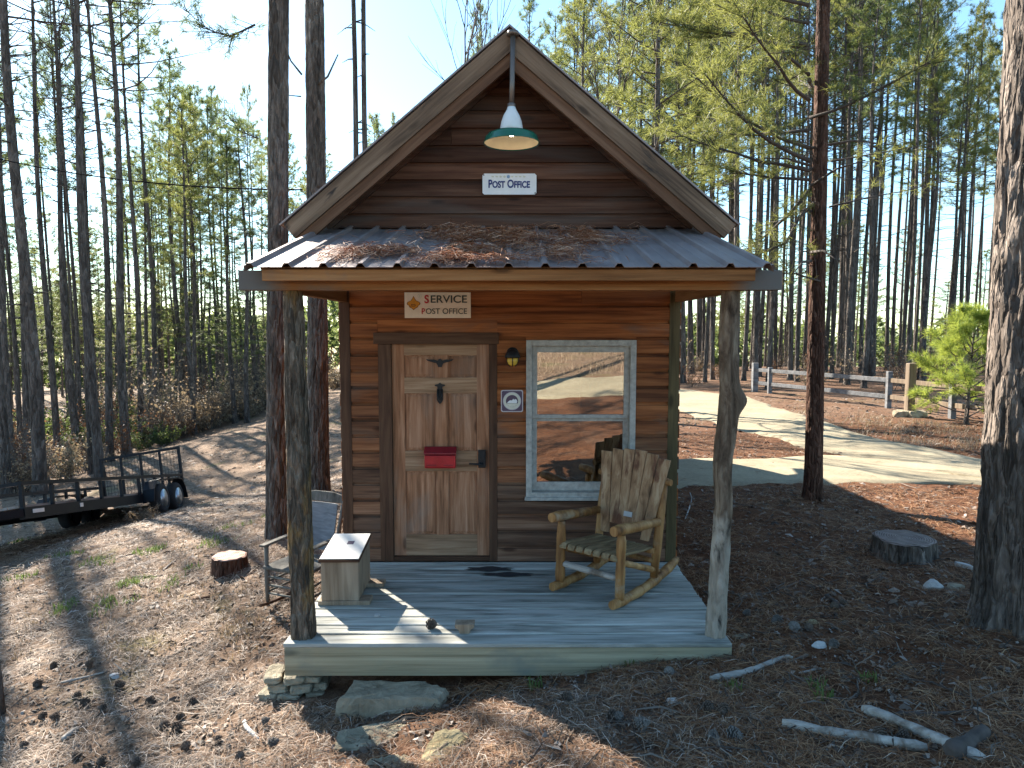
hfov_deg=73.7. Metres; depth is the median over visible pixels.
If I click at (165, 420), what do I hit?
rusty shrub
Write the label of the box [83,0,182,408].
pine tree
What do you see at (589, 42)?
pine tree
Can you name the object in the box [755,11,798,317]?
pine tree
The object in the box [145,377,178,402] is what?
evergreen shrub
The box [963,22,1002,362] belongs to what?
pine tree
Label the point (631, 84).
pine tree
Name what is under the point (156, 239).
pine tree
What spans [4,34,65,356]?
pine tree
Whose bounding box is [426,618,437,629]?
pine cone
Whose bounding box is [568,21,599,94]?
pine tree
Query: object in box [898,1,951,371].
pine tree
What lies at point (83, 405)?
evergreen shrub
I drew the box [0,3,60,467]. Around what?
pine tree
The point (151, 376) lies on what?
bare shrub
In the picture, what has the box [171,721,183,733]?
pine cone
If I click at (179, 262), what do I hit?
pine tree
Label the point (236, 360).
pine tree
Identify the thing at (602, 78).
pine tree
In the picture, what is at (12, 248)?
pine tree
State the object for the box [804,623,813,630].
pine cone
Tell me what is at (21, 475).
dry shrub
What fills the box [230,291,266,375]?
pine tree
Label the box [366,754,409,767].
stepping stone
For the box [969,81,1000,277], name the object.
pine tree
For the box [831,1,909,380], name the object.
pine tree
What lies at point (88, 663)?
pine cone
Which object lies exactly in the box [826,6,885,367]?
pine tree
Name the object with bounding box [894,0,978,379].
pine tree
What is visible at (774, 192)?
pine tree
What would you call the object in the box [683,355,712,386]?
rusty shrub
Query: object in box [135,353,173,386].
bare shrub
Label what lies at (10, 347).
pine tree
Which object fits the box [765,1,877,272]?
pine tree
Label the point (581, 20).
pine tree
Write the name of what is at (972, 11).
pine tree
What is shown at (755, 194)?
pine tree
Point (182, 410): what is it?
dry shrub
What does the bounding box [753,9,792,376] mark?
pine tree
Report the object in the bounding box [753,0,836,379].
pine tree
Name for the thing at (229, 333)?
pine tree
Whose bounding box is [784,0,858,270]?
pine tree
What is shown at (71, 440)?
evergreen shrub
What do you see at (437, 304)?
sign
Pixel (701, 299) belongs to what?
pine tree
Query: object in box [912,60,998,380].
pine tree
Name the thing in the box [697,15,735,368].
pine tree
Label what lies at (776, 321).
pine tree
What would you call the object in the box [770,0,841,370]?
pine tree
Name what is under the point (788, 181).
pine tree
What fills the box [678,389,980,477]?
road
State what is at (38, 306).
pine tree
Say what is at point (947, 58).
pine tree
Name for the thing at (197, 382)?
rusty shrub
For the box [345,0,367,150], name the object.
pine tree
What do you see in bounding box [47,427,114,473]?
dry shrub
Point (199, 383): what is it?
bare shrub
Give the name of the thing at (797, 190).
pine tree
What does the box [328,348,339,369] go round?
rusty shrub
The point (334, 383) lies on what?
straw bush
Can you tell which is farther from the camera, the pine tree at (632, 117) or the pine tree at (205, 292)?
the pine tree at (205, 292)
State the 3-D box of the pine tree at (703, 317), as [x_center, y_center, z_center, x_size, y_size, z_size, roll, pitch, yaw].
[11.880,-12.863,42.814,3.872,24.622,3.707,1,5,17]
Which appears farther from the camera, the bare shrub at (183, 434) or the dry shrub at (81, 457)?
the bare shrub at (183, 434)
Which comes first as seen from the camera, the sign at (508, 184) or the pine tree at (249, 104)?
the sign at (508, 184)
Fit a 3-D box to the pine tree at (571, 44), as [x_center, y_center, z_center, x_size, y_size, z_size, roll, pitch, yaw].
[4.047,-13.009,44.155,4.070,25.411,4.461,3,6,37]
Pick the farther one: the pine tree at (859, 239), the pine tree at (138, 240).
the pine tree at (138, 240)
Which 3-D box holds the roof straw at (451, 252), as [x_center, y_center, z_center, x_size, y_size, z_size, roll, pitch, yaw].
[-0.199,-1.124,5.406,2.802,0.573,2.024,0,5,0]
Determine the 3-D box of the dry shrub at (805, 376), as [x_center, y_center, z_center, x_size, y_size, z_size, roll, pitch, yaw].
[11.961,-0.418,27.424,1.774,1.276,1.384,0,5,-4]
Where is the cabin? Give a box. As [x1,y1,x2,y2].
[238,24,781,675]
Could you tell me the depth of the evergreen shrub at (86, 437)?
30.13 m
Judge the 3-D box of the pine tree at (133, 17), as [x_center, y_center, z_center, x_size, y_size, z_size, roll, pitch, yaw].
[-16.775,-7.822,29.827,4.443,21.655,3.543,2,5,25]
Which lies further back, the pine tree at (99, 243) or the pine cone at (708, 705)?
the pine tree at (99, 243)
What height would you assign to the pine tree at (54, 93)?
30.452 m
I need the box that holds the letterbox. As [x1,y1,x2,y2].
[424,446,456,467]
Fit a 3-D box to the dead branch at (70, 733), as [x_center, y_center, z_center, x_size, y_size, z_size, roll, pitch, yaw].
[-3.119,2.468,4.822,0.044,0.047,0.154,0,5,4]
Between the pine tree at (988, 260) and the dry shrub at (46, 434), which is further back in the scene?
the pine tree at (988, 260)
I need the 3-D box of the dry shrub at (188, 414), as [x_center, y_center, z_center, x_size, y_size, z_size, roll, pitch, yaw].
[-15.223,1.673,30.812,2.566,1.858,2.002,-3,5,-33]
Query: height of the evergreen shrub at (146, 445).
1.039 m
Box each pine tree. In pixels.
[0,0,118,496]
[0,3,54,435]
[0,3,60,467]
[0,4,34,456]
[0,7,30,299]
[0,14,56,459]
[0,51,30,339]
[0,55,27,498]
[0,82,24,296]
[2,145,18,190]
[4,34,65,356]
[5,216,53,347]
[5,222,36,399]
[5,260,61,408]
[7,287,80,419]
[8,0,68,457]
[13,0,103,440]
[15,249,60,384]
[16,0,92,420]
[17,212,80,354]
[19,0,87,413]
[23,0,83,349]
[25,0,155,462]
[28,22,99,399]
[31,0,211,455]
[36,0,130,379]
[36,270,104,367]
[37,0,121,307]
[37,281,71,396]
[38,264,97,361]
[40,217,113,393]
[48,0,103,474]
[51,0,113,286]
[52,227,115,353]
[56,227,115,394]
[72,282,151,394]
[74,0,133,477]
[77,247,127,393]
[80,288,151,395]
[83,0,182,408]
[84,0,181,443]
[88,103,156,403]
[89,170,128,301]
[92,148,182,411]
[97,161,147,393]
[98,230,179,354]
[108,47,225,401]
[109,154,161,326]
[123,167,163,379]
[124,242,180,387]
[126,133,182,392]
[130,180,181,393]
[131,257,211,402]
[133,96,176,391]
[137,140,178,354]
[139,94,220,434]
[145,118,233,405]
[147,240,211,395]
[152,115,202,394]
[153,87,220,399]
[153,176,210,355]
[154,83,214,339]
[154,142,209,382]
[155,115,193,388]
[155,186,208,323]
[158,190,203,325]
[162,268,237,385]
[164,0,288,539]
[167,96,209,391]
[171,271,243,388]
[172,84,222,390]
[172,96,237,395]
[181,134,266,423]
[188,176,216,319]
[190,281,266,412]
[192,114,296,423]
[193,82,240,384]
[197,120,259,379]
[199,237,266,376]
[201,93,245,382]
[213,146,243,343]
[214,161,246,374]
[225,118,267,351]
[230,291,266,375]
[232,82,267,313]
[237,136,305,250]
[240,128,267,370]
[255,296,266,325]
[257,159,294,238]
[261,131,305,219]
[262,141,304,238]
[289,0,337,490]
[300,154,332,194]
[305,137,335,196]
[333,0,374,171]
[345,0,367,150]
[367,112,383,141]
[367,119,385,146]
[390,111,398,124]
[466,32,484,58]
[469,0,497,56]
[517,0,570,69]
[540,8,576,77]
[546,0,603,98]
[546,0,637,128]
[552,0,611,98]
[566,0,612,103]
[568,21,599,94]
[575,2,652,137]
[576,0,761,188]
[597,0,652,124]
[599,0,660,126]
[599,0,711,148]
[605,0,680,156]
[610,1,643,130]
[613,0,708,154]
[617,0,652,131]
[628,7,746,205]
[633,0,715,166]
[635,5,674,125]
[636,0,966,500]
[638,0,733,383]
[638,2,680,150]
[660,2,757,373]
[661,3,704,171]
[664,2,749,370]
[669,0,807,362]
[669,29,702,359]
[675,19,730,363]
[677,0,755,382]
[681,3,732,324]
[688,2,756,379]
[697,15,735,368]
[700,66,733,321]
[701,17,721,352]
[713,12,774,243]
[715,291,752,323]
[715,291,752,340]
[716,292,752,329]
[719,16,750,242]
[720,30,749,242]
[721,2,803,380]
[726,1,803,378]
[726,5,803,335]
[726,17,783,368]
[729,0,775,380]
[729,51,774,370]
[734,4,814,347]
[741,4,812,388]
[741,224,768,310]
[746,4,814,368]
[749,49,774,301]
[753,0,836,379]
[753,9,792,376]
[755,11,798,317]
[756,6,807,366]
[757,5,807,239]
[763,71,779,366]
[764,236,805,366]
[764,277,804,366]
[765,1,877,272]
[765,10,809,366]
[768,0,845,381]
[768,17,789,333]
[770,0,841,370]
[777,6,811,366]
[782,9,851,285]
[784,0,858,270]
[784,1,850,371]
[784,25,813,366]
[788,5,811,268]
[790,2,863,278]
[794,232,838,330]
[795,11,838,280]
[796,0,815,367]
[799,0,844,185]
[800,0,878,373]
[800,10,846,329]
[803,3,875,371]
[805,261,857,343]
[806,0,888,378]
[810,0,903,382]
[825,224,859,327]
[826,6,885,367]
[828,0,869,271]
[828,0,913,373]
[828,0,932,376]
[828,24,873,314]
[829,0,914,384]
[829,0,928,387]
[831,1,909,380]
[832,0,896,249]
[833,3,880,361]
[836,1,872,252]
[837,252,892,336]
[837,283,890,339]
[842,2,886,348]
[846,8,911,375]
[847,0,910,262]
[850,1,892,370]
[853,223,884,366]
[860,0,930,374]
[864,1,918,232]
[864,44,901,252]
[873,6,892,307]
[876,0,959,353]
[878,72,998,380]
[879,3,913,368]
[881,225,932,330]
[887,3,930,363]
[890,1,923,366]
[891,0,943,330]
[892,0,963,387]
[892,0,989,321]
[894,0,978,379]
[897,8,956,346]
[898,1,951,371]
[899,0,962,362]
[900,1,960,274]
[901,13,955,279]
[912,16,956,341]
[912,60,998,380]
[918,56,962,356]
[919,281,964,334]
[924,106,987,367]
[927,25,994,286]
[936,0,1002,364]
[939,83,975,255]
[940,1,997,362]
[947,110,987,299]
[950,23,998,363]
[957,43,999,302]
[959,10,1003,279]
[959,48,1002,359]
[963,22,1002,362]
[964,249,989,364]
[965,0,1023,640]
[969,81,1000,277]
[975,56,1001,349]
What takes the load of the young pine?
on the ground at (224, 435)
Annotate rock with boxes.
[109,673,118,678]
[732,633,749,638]
[806,619,817,623]
[811,641,826,648]
[921,579,943,589]
[942,724,990,761]
[947,583,964,590]
[954,561,972,569]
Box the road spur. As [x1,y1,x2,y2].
[677,455,981,488]
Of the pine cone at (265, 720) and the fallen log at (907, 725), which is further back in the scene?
the pine cone at (265, 720)
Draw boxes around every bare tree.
[408,0,603,89]
[565,0,671,121]
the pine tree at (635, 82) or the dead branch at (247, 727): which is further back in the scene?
the pine tree at (635, 82)
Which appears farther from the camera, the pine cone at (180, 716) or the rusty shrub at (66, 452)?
the rusty shrub at (66, 452)
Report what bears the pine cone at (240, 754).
on the ground at (224, 435)
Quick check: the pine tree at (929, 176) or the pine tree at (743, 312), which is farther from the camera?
the pine tree at (743, 312)
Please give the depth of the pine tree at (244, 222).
32.11 m
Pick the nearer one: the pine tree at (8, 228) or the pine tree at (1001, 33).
the pine tree at (1001, 33)
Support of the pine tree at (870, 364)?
on the ground at (224, 435)
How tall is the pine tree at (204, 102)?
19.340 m
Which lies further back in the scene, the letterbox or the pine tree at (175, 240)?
the pine tree at (175, 240)
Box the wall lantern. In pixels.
[505,347,519,366]
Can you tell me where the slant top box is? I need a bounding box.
[318,533,385,605]
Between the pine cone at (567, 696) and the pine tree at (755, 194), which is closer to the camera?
the pine cone at (567, 696)
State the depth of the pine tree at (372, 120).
50.46 m
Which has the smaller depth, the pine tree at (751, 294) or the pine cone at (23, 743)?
the pine cone at (23, 743)
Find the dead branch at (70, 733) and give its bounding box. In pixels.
[61,726,78,741]
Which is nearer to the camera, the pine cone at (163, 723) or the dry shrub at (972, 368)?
the pine cone at (163, 723)
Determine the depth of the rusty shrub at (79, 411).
33.35 m
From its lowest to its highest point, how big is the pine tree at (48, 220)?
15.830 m
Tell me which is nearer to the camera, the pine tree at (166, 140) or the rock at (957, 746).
the rock at (957, 746)
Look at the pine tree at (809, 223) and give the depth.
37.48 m
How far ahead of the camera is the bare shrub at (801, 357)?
40.74 m
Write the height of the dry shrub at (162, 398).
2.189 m
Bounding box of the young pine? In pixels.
[904,299,989,424]
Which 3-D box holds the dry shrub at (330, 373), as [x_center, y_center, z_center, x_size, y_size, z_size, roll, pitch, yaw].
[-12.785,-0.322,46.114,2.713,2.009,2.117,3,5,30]
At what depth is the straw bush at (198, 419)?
31.89 m
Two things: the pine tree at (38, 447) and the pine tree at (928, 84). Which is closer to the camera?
the pine tree at (38, 447)
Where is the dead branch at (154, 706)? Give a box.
[150,696,176,709]
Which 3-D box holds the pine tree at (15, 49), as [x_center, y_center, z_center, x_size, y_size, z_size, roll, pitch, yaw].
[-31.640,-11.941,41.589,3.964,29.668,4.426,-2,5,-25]
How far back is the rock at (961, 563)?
6.49 m
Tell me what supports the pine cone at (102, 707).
on the ground at (224, 435)
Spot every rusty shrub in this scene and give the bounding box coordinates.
[9,416,74,488]
[12,399,50,453]
[27,432,77,474]
[48,438,84,472]
[49,409,104,429]
[56,413,104,455]
[77,393,118,426]
[84,390,132,428]
[100,408,166,458]
[104,427,134,454]
[141,406,183,439]
[170,413,206,437]
[184,376,207,398]
[185,368,210,393]
[305,350,337,374]
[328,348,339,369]
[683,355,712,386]
[708,360,718,379]
[781,349,804,368]
[869,350,912,377]
[873,360,924,389]
[884,341,929,377]
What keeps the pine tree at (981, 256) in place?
on the ground at (224, 435)
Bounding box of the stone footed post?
[892,363,927,417]
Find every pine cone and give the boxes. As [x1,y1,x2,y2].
[19,740,29,748]
[32,679,42,687]
[37,711,47,719]
[49,711,59,720]
[50,662,58,668]
[71,751,82,760]
[72,690,81,699]
[79,697,90,706]
[84,660,93,667]
[95,755,106,765]
[98,703,106,710]
[114,680,125,689]
[130,757,141,766]
[145,696,155,706]
[159,719,170,729]
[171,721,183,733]
[175,712,185,721]
[181,740,190,750]
[188,697,198,705]
[213,735,222,743]
[235,751,244,761]
[261,716,269,725]
[268,737,278,747]
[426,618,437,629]
[561,690,572,703]
[606,708,619,723]
[614,711,623,720]
[634,716,649,731]
[664,666,674,675]
[702,700,715,712]
[706,729,719,739]
[717,703,729,715]
[726,725,743,739]
[742,609,750,615]
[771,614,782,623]
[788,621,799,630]
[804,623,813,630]
[828,638,839,647]
[830,601,838,609]
[840,598,848,605]
[872,726,886,735]
[898,727,911,738]
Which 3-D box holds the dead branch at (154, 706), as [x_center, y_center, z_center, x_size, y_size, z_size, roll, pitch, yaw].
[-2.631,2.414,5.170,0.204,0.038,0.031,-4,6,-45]
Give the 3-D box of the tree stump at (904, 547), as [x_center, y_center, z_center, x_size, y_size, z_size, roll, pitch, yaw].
[4.019,1.726,6.976,0.766,0.340,0.784,0,5,0]
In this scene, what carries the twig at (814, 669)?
on the ground at (224, 435)
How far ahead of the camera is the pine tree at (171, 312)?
42.52 m
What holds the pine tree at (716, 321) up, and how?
on the ground at (224, 435)
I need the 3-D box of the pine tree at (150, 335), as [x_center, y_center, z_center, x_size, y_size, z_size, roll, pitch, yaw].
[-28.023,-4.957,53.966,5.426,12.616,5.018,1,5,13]
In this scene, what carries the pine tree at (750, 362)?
on the ground at (224, 435)
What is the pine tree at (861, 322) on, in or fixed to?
on the ground at (224, 435)
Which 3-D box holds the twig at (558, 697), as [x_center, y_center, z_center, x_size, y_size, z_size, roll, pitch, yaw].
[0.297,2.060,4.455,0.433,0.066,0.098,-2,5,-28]
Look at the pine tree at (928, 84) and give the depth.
28.22 m
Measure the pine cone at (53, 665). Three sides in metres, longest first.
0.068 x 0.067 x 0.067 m
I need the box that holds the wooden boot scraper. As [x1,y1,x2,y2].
[455,620,474,633]
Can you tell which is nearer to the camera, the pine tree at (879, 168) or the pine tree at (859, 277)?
the pine tree at (879, 168)
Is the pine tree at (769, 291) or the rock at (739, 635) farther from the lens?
the pine tree at (769, 291)
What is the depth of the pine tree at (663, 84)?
52.77 m
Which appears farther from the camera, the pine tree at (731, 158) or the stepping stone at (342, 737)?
the pine tree at (731, 158)
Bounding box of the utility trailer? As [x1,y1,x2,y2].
[0,446,187,527]
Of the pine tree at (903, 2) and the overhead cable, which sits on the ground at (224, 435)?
the pine tree at (903, 2)
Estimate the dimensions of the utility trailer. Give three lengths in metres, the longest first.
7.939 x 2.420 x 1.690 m
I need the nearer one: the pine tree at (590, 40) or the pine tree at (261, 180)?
the pine tree at (261, 180)
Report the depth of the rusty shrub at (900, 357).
31.21 m
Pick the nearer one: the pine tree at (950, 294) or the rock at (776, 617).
the rock at (776, 617)
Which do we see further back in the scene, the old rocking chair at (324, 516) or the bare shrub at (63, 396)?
the bare shrub at (63, 396)
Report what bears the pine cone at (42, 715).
on the ground at (224, 435)
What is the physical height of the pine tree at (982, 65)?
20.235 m
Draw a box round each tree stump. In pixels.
[209,550,248,579]
[869,529,938,564]
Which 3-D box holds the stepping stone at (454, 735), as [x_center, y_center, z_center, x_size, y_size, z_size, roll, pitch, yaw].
[-0.390,2.183,4.052,0.256,0.109,0.358,1,8,8]
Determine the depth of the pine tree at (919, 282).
40.73 m
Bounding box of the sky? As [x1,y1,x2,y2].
[0,0,1004,368]
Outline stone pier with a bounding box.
[258,663,331,701]
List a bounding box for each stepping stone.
[332,720,405,751]
[335,680,449,718]
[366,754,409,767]
[421,728,468,763]
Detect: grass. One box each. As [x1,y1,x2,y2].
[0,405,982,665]
[0,514,876,701]
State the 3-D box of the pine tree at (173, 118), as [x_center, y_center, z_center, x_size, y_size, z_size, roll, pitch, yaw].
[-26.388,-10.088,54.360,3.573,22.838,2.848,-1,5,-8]
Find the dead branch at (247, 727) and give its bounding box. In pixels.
[242,719,259,739]
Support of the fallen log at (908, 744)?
on the ground at (224, 435)
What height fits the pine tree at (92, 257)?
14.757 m
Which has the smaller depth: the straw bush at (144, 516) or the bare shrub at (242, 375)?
the straw bush at (144, 516)
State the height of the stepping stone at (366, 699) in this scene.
0.206 m
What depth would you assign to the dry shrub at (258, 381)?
38.10 m
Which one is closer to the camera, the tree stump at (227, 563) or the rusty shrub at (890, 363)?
the tree stump at (227, 563)
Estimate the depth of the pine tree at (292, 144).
60.78 m
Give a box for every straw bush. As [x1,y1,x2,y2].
[121,503,160,523]
[131,403,206,435]
[133,405,174,434]
[134,401,173,420]
[159,397,233,430]
[200,407,233,428]
[210,395,265,419]
[226,394,265,417]
[328,368,339,388]
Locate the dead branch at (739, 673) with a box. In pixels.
[709,654,792,681]
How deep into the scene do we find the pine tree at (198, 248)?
63.31 m
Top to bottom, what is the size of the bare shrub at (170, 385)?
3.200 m
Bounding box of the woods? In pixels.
[7,288,985,390]
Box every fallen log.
[782,719,927,751]
[861,705,986,762]
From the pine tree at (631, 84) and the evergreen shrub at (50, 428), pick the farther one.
the pine tree at (631, 84)
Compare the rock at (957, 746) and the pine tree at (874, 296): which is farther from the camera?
the pine tree at (874, 296)
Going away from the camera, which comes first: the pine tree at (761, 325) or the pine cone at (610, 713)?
the pine cone at (610, 713)
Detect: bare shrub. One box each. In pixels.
[6,423,31,492]
[8,419,58,469]
[47,344,135,418]
[61,336,149,418]
[102,328,206,443]
[126,344,201,426]
[126,358,168,402]
[128,382,167,413]
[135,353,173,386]
[146,369,206,402]
[146,372,201,406]
[167,392,205,437]
[177,362,218,404]
[186,357,243,429]
[198,337,259,391]
[205,346,255,390]
[212,353,264,390]
[213,325,265,383]
[214,344,265,404]
[231,344,265,383]
[679,335,701,374]
[764,331,794,368]
[800,349,805,369]
[825,326,872,385]
[828,344,859,374]
[874,335,922,390]
[876,342,901,371]
[935,330,985,383]
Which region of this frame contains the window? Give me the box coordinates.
[525,340,636,500]
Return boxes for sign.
[404,292,470,317]
[482,174,535,194]
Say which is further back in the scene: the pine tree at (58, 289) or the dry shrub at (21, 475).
the pine tree at (58, 289)
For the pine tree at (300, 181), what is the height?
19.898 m
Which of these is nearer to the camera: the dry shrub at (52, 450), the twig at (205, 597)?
the twig at (205, 597)
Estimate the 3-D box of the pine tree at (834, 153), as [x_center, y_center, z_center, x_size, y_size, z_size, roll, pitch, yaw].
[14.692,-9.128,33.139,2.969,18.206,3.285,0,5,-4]
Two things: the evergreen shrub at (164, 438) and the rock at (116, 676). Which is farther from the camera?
the evergreen shrub at (164, 438)
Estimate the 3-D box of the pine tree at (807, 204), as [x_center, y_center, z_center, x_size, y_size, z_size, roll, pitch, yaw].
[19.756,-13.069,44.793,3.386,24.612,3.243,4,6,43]
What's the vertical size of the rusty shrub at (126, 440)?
2.078 m
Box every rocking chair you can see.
[259,490,342,606]
[548,448,679,609]
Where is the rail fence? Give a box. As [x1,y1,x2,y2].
[751,363,984,418]
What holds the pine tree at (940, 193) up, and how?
on the ground at (224, 435)
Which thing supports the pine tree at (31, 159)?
on the ground at (224, 435)
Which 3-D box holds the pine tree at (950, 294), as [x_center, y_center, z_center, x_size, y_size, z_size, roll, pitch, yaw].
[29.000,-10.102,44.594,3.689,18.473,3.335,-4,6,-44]
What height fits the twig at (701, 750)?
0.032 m
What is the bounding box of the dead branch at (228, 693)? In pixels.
[208,683,243,702]
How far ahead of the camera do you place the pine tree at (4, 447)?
19.55 m
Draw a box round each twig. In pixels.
[60,671,107,682]
[129,575,163,577]
[166,639,196,659]
[192,595,209,600]
[533,687,581,705]
[700,749,727,762]
[799,668,821,673]
[827,622,841,631]
[893,708,999,715]
[998,653,1020,665]
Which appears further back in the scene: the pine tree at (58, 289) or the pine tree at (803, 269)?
the pine tree at (803, 269)
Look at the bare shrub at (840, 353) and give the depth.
31.64 m
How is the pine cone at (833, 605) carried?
on the ground at (224, 435)
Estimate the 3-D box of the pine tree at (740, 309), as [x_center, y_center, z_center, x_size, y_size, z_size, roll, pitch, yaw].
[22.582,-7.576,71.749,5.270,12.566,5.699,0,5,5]
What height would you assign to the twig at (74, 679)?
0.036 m
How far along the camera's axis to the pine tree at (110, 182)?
61.80 m
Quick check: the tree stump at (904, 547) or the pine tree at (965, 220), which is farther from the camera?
the pine tree at (965, 220)
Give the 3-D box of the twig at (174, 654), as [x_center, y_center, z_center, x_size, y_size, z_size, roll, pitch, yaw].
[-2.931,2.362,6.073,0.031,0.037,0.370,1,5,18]
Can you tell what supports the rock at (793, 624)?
on the ground at (224, 435)
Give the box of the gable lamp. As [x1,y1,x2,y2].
[483,29,539,150]
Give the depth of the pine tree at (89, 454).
21.98 m
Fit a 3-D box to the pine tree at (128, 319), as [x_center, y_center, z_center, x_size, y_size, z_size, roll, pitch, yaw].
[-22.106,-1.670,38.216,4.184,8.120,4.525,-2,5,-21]
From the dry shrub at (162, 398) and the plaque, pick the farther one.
the dry shrub at (162, 398)
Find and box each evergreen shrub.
[12,402,50,425]
[13,401,70,441]
[44,406,85,436]
[51,412,119,440]
[51,423,102,447]
[59,393,104,418]
[66,422,117,443]
[113,387,158,420]
[113,405,137,428]
[113,422,150,446]
[116,388,184,414]
[129,412,153,433]
[131,428,162,451]
[138,418,185,446]
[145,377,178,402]
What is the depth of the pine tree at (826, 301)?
68.80 m
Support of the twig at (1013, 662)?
on the ground at (224, 435)
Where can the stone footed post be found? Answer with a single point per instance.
(910, 382)
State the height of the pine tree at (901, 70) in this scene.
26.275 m
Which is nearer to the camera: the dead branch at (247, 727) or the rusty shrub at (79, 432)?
the dead branch at (247, 727)
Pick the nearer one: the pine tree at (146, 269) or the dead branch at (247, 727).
the dead branch at (247, 727)
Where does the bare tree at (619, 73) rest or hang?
on the ground at (224, 435)
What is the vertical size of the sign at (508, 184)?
0.190 m
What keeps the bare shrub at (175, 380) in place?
on the ground at (224, 435)
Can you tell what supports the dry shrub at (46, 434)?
on the ground at (224, 435)
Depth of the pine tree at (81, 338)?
58.38 m
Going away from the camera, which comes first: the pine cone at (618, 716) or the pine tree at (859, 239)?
the pine cone at (618, 716)
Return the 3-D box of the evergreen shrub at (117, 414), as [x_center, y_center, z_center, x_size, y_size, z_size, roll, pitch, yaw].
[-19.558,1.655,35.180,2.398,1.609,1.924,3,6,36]
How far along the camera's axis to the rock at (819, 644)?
4.93 m
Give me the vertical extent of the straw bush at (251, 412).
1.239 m
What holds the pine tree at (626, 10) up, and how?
on the ground at (224, 435)
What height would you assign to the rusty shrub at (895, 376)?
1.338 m
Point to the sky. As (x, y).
(397, 77)
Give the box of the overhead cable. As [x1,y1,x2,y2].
[0,159,302,190]
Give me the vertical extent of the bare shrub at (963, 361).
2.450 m
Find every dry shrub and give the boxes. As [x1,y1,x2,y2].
[0,435,62,492]
[11,432,73,475]
[14,425,52,447]
[29,429,91,483]
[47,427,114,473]
[146,386,186,411]
[148,389,197,413]
[151,399,205,440]
[153,398,203,431]
[179,379,237,421]
[203,378,229,402]
[209,375,260,423]
[211,381,262,419]
[215,370,265,392]
[219,375,265,411]
[227,365,265,405]
[306,364,336,383]
[686,351,703,370]
[694,356,709,371]
[789,358,830,384]
[954,357,978,378]
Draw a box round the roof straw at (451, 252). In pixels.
[298,217,654,265]
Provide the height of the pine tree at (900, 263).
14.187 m
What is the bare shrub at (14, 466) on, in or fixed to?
on the ground at (224, 435)
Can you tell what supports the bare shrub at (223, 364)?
on the ground at (224, 435)
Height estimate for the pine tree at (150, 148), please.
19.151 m
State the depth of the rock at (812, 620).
5.39 m
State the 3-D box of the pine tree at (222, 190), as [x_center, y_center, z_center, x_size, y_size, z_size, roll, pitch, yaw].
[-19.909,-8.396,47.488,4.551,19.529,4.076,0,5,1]
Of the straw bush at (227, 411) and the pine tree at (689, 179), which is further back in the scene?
the pine tree at (689, 179)
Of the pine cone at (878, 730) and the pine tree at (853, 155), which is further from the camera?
the pine tree at (853, 155)
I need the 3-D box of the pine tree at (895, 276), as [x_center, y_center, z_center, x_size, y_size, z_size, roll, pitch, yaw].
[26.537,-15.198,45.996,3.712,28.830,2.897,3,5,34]
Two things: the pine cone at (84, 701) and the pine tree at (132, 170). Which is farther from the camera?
the pine tree at (132, 170)
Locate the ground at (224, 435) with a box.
[0,367,1023,767]
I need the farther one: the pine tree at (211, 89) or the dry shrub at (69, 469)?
the pine tree at (211, 89)
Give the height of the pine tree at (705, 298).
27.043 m
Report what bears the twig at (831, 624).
on the ground at (224, 435)
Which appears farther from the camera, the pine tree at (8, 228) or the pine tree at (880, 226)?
the pine tree at (8, 228)
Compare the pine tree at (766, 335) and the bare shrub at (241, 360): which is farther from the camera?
the pine tree at (766, 335)
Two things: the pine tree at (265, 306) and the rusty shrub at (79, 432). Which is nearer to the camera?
the rusty shrub at (79, 432)
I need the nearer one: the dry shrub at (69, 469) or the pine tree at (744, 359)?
the dry shrub at (69, 469)
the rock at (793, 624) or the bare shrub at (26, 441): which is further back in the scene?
the bare shrub at (26, 441)
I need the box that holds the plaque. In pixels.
[501,390,522,411]
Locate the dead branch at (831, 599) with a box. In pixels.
[825,594,844,608]
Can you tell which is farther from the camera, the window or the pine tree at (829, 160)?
the pine tree at (829, 160)
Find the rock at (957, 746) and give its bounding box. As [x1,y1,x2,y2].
[942,724,990,761]
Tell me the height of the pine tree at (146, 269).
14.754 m
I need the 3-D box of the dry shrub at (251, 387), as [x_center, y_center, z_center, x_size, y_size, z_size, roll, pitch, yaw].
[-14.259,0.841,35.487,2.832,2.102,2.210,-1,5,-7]
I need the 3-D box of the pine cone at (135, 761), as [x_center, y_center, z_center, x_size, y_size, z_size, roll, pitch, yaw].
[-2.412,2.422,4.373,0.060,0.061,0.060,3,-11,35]
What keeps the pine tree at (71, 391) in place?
on the ground at (224, 435)
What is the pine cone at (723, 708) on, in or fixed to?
on the ground at (224, 435)
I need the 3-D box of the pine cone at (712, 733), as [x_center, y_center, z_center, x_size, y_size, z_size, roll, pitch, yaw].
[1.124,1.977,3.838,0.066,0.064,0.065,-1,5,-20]
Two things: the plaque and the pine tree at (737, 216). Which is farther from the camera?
the pine tree at (737, 216)
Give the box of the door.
[392,344,488,554]
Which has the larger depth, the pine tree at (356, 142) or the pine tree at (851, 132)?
the pine tree at (851, 132)
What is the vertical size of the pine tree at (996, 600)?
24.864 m
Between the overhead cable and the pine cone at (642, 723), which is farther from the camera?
the overhead cable
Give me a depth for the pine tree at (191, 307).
48.43 m
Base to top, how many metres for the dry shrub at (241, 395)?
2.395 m
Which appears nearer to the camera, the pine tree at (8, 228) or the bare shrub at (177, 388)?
the bare shrub at (177, 388)

